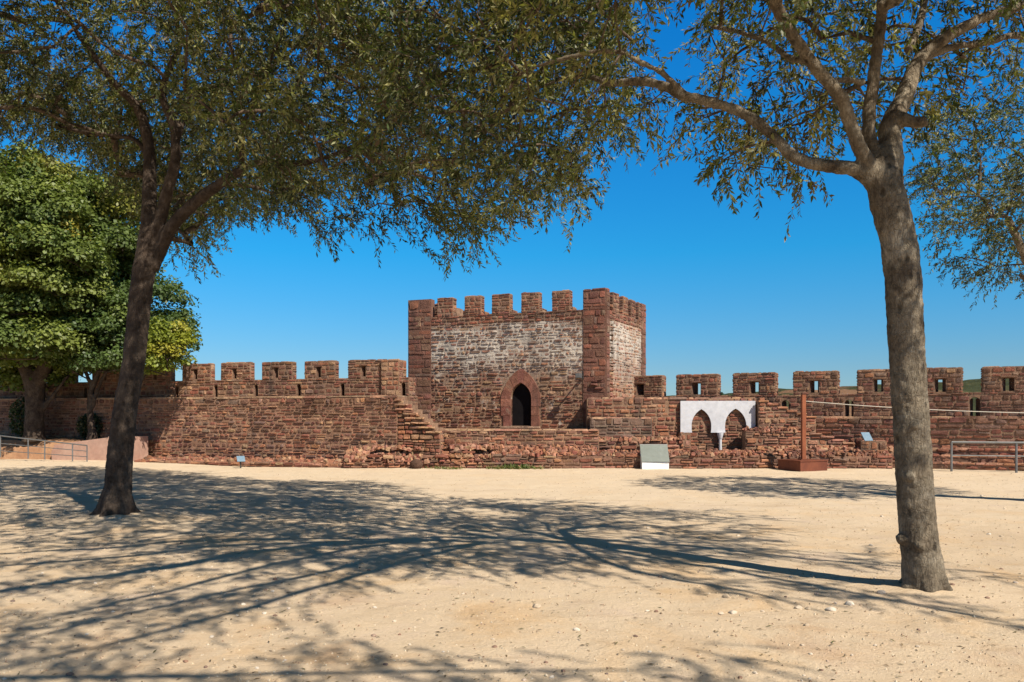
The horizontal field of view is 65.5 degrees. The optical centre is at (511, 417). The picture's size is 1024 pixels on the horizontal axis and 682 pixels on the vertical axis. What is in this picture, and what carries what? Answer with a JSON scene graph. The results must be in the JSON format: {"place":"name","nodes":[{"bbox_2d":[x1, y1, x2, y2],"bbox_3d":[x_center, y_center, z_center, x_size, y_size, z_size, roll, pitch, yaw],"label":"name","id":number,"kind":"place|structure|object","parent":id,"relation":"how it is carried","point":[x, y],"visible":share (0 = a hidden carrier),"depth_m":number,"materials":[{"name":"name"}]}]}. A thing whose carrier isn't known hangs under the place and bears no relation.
{"place":"outdoors","nodes":[
{"label":"outdoors","id":0,"kind":"place"},
{"bbox_2d":[0,459,1023,681],"bbox_3d":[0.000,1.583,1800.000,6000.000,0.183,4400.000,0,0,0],"label":"ground","id":1,"kind":"structure","parent":0,"point":[752,644],"depth_m":8.30,"materials":[{"name":"beige sand"}]},
{"bbox_2d":[1,627,12,631],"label":"pebble","id":2,"kind":"object","parent":1,"relation":"on","point":[7,629],"visible":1,"depth_m":6.12,"materials":[{"name":"stone"}]},
{"bbox_2d":[0,437,85,459],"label":"terrace","id":3,"kind":"structure","parent":1,"relation":"on","point":[18,449],"depth_m":29.14,"materials":[{"name":"brown stone"}]},
{"bbox_2d":[8,396,24,438],"bbox_3d":[-18.290,0.043,29.912,1.155,1.691,1.032,0,0,0],"label":"shrub","id":4,"kind":"object","parent":3,"relation":"on","point":[17,428],"visible":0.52,"depth_m":29.66,"materials":[{"name":"green plant"}]},
{"bbox_2d":[75,413,102,438],"bbox_3d":[-15.884,0.329,29.995,1.072,1.055,0.853,0,0,0],"label":"shrub","id":5,"kind":"object","parent":3,"relation":"on","point":[82,424],"visible":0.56,"depth_m":29.82,"materials":[{"name":"green plant"}]},
{"bbox_2d":[0,137,178,442],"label":"broadleaf tree","id":6,"kind":"object","parent":3,"relation":"on","point":[61,230],"visible":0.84,"depth_m":27.51,"materials":[{"name":"green plant"}]},
{"bbox_2d":[45,270,202,439],"bbox_3d":[-14.214,-2.342,29.047,6.011,6.462,4.561,0,0,0],"label":"broadleaf tree","id":7,"kind":"object","parent":3,"relation":"on","point":[109,359],"visible":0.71,"depth_m":28.11,"materials":[{"name":"green plant"}]},
{"bbox_2d":[0,435,87,461],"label":"railing","id":8,"kind":"object","parent":1,"relation":"on","point":[45,447],"visible":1,"depth_m":27.88,"materials":[{"name":"metal"}]},
{"bbox_2d":[51,436,147,460],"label":"ramp wall","id":9,"kind":"structure","parent":1,"relation":"on","point":[97,449],"depth_m":28.47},
{"bbox_2d":[142,314,201,382],"bbox_3d":[-12.138,-0.904,27.277,2.656,5.182,2.354,0,0,0],"label":"broadleaf tree","id":10,"kind":"object","parent":1,"relation":"on","point":[154,363],"visible":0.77,"depth_m":26.95,"materials":[{"name":"green plant"}]},
{"bbox_2d":[0,359,460,459],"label":"curtain wall","id":11,"kind":"structure","parent":1,"relation":"on","point":[321,409],"depth_m":28.37,"materials":[{"name":"red stone"}]},
{"bbox_2d":[236,456,244,467],"bbox_3d":[-8.844,1.456,25.967,0.250,0.419,0.182,0,0,-29],"label":"lectern sign","id":12,"kind":"object","parent":1,"relation":"on","point":[240,459],"visible":1,"depth_m":25.96,"materials":[{"name":"metal"}]},
{"bbox_2d":[134,454,368,467],"bbox_3d":[-8.773,1.563,27.536,8.647,0.573,1.501,0,0,11],"label":"footing","id":13,"kind":"object","parent":1,"relation":"on","point":[288,461],"visible":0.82,"depth_m":27.09,"materials":[{"name":"red stone"}]},
{"bbox_2d":[0,0,680,516],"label":"olive tree","id":14,"kind":"object","parent":1,"relation":"on","point":[264,140],"visible":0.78,"depth_m":12.66,"materials":[{"name":"green plant"}]},
{"bbox_2d":[410,459,422,468],"bbox_3d":[-3.086,1.512,25.750,0.435,0.344,0.411,0,0,0],"label":"stone drum","id":15,"kind":"object","parent":1,"relation":"on","point":[416,463],"visible":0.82,"depth_m":25.60,"materials":[{"name":"red stone"}]},
{"bbox_2d":[343,442,504,467],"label":"rubble bank","id":16,"kind":"structure","parent":1,"relation":"on","point":[471,455],"depth_m":26.11,"materials":[{"name":"red stone"}]},
{"bbox_2d":[422,465,464,468],"bbox_3d":[-2.206,1.596,25.629,1.420,0.138,0.559,0,0,0],"label":"weed patch","id":17,"kind":"object","parent":1,"relation":"on","point":[442,467],"visible":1,"depth_m":25.59,"materials":[{"name":"green plant"}]},
{"bbox_2d":[461,463,551,468],"bbox_3d":[-0.181,1.552,25.663,2.934,0.221,0.727,0,0,0],"label":"weed patch","id":18,"kind":"object","parent":1,"relation":"on","point":[517,466],"visible":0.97,"depth_m":25.63,"materials":[{"name":"green plant"}]},
{"bbox_2d":[0,473,1023,681],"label":"grit","id":19,"kind":"object","parent":1,"relation":"on","point":[214,662],"visible":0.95,"depth_m":7.08,"materials":[{"name":"beige gravel"}]},
{"bbox_2d":[441,428,598,461],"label":"retaining wall","id":20,"kind":"structure","parent":1,"relation":"on","point":[536,437],"depth_m":26.79,"materials":[{"name":"red stone"}]},
{"bbox_2d":[408,287,645,428],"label":"castle tower","id":21,"kind":"structure","parent":1,"relation":"on","point":[503,365],"depth_m":30.37,"materials":[{"name":"stone"}]},
{"bbox_2d":[512,383,531,425],"bbox_3d":[0.415,-0.508,30.328,0.836,1.639,0.080,0,0,20],"label":"door leaf","id":22,"kind":"structure","parent":21,"relation":"in","point":[521,398],"depth_m":30.31,"materials":[{"name":"brown wood"}]},
{"bbox_2d":[575,373,583,378],"bbox_3d":[2.488,-1.539,28.935,0.200,0.240,0.670,0,0,20],"label":"wall lamp","id":23,"kind":"object","parent":21,"relation":"attached to","point":[579,375],"visible":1,"depth_m":28.66,"materials":[{"name":"metal"}]},
{"bbox_2d":[533,603,540,607],"bbox_3d":[0.213,1.640,6.933,0.079,0.046,0.075,0,0,33],"label":"pebble","id":24,"kind":"object","parent":1,"relation":"on","point":[536,605],"visible":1,"depth_m":6.91,"materials":[{"name":"stone"}]},
{"bbox_2d":[589,417,683,451],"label":"stone wall","id":25,"kind":"structure","parent":1,"relation":"on","point":[626,433],"depth_m":27.24,"materials":[{"name":"red stone"}]},
{"bbox_2d":[640,444,669,468],"bbox_3d":[4.604,1.264,25.727,0.898,0.811,0.447,0,0,0],"label":"information board","id":26,"kind":"object","parent":1,"relation":"on","point":[654,456],"visible":0.93,"depth_m":25.64,"materials":[{"name":"white paint"}]},
{"bbox_2d":[321,0,1023,592],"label":"olive tree","id":27,"kind":"object","parent":1,"relation":"on","point":[875,168],"visible":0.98,"depth_m":8.32,"materials":[{"name":"green plant"}]},
{"bbox_2d":[491,443,892,468],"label":"wall","id":28,"kind":"structure","parent":1,"relation":"on","point":[557,456],"depth_m":25.91,"materials":[{"name":"red stone"}]},
{"bbox_2d":[586,397,816,450],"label":"wall","id":29,"kind":"structure","parent":1,"relation":"on","point":[663,413],"depth_m":27.89,"materials":[{"name":"red stone"}]},
{"bbox_2d":[680,401,754,449],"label":"arch panel","id":30,"kind":"structure","parent":29,"relation":"attached to","point":[717,412],"depth_m":27.72,"materials":[{"name":"white paint"}]},
{"bbox_2d":[678,425,893,453],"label":"ruined wall","id":31,"kind":"structure","parent":1,"relation":"on","point":[771,438],"depth_m":27.02,"materials":[{"name":"red stone"}]},
{"bbox_2d":[857,440,886,452],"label":"stone block","id":32,"kind":"structure","parent":31,"relation":"on","point":[879,446],"depth_m":26.44,"materials":[{"name":"red stone"}]},
{"bbox_2d":[861,432,872,440],"bbox_3d":[11.598,0.622,26.021,0.340,0.295,0.199,0,0,-20],"label":"lectern sign","id":33,"kind":"object","parent":32,"relation":"on","point":[866,436],"visible":1,"depth_m":26.00,"materials":[{"name":"metal"}]},
{"bbox_2d":[777,395,827,471],"bbox_3d":[9.142,0.479,25.063,1.100,2.402,1.040,0,0,-22],"label":"plinth post","id":34,"kind":"object","parent":1,"relation":"on","point":[803,463],"visible":0.93,"depth_m":24.88,"materials":[{"name":"metal"}]},
{"bbox_2d":[806,401,1023,412],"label":"rope","id":35,"kind":"object","parent":34,"relation":"attached to","point":[930,409],"visible":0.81,"depth_m":24.26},
{"bbox_2d":[634,366,1023,453],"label":"curtain wall","id":36,"kind":"structure","parent":1,"relation":"on","point":[993,396],"depth_m":27.48,"materials":[{"name":"red stone"}]},
{"bbox_2d":[825,607,836,610],"bbox_3d":[2.736,1.647,6.839,0.093,0.044,0.058,0,0,27],"label":"pebble","id":37,"kind":"object","parent":1,"relation":"on","point":[830,609],"visible":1,"depth_m":6.83,"materials":[{"name":"stone"}]},
{"bbox_2d":[845,601,854,605],"bbox_3d":[2.982,1.642,7.032,0.080,0.054,0.099,0,0,12],"label":"pebble","id":38,"kind":"object","parent":1,"relation":"on","point":[850,603],"visible":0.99,"depth_m":7.00,"materials":[{"name":"stone"}]},
{"bbox_2d":[877,590,885,594],"bbox_3d":[3.447,1.632,7.438,0.079,0.052,0.086,0,0,13],"label":"pebble","id":39,"kind":"object","parent":1,"relation":"on","point":[882,592],"visible":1,"depth_m":7.41,"materials":[{"name":"stone"}]},
{"bbox_2d":[891,443,1023,470],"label":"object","id":40,"kind":"object","parent":1,"relation":"on","point":[941,458],"visible":0.52,"depth_m":25.45,"materials":[{"name":"red stone"}]},
{"bbox_2d":[902,41,1023,310],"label":"olive tree","id":41,"kind":"object","parent":1,"relation":"on","point":[979,216],"visible":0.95,"depth_m":15.05,"materials":[{"name":"green plant"}]},
{"bbox_2d":[950,441,1023,472],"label":"railing","id":42,"kind":"object","parent":1,"relation":"on","point":[1016,456],"visible":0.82,"depth_m":24.13,"materials":[{"name":"metal"}]},
{"bbox_2d":[0,0,1023,395],"label":"sky","id":43,"kind":"structure","parent":0,"point":[723,293],"materials":[{"name":"blue"}]},
{"bbox_2d":[4,466,1022,681],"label":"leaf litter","id":44,"kind":"object","parent":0,"point":[508,599],"visible":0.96,"depth_m":6.71,"materials":[{"name":"brown plant"}]},
{"bbox_2d":[666,378,1008,417],"bbox_3d":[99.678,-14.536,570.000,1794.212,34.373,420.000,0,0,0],"label":"hills","id":45,"kind":"structure","parent":0,"point":[971,385],"depth_m":529.60,"materials":[{"name":"green plant"}]}
]}

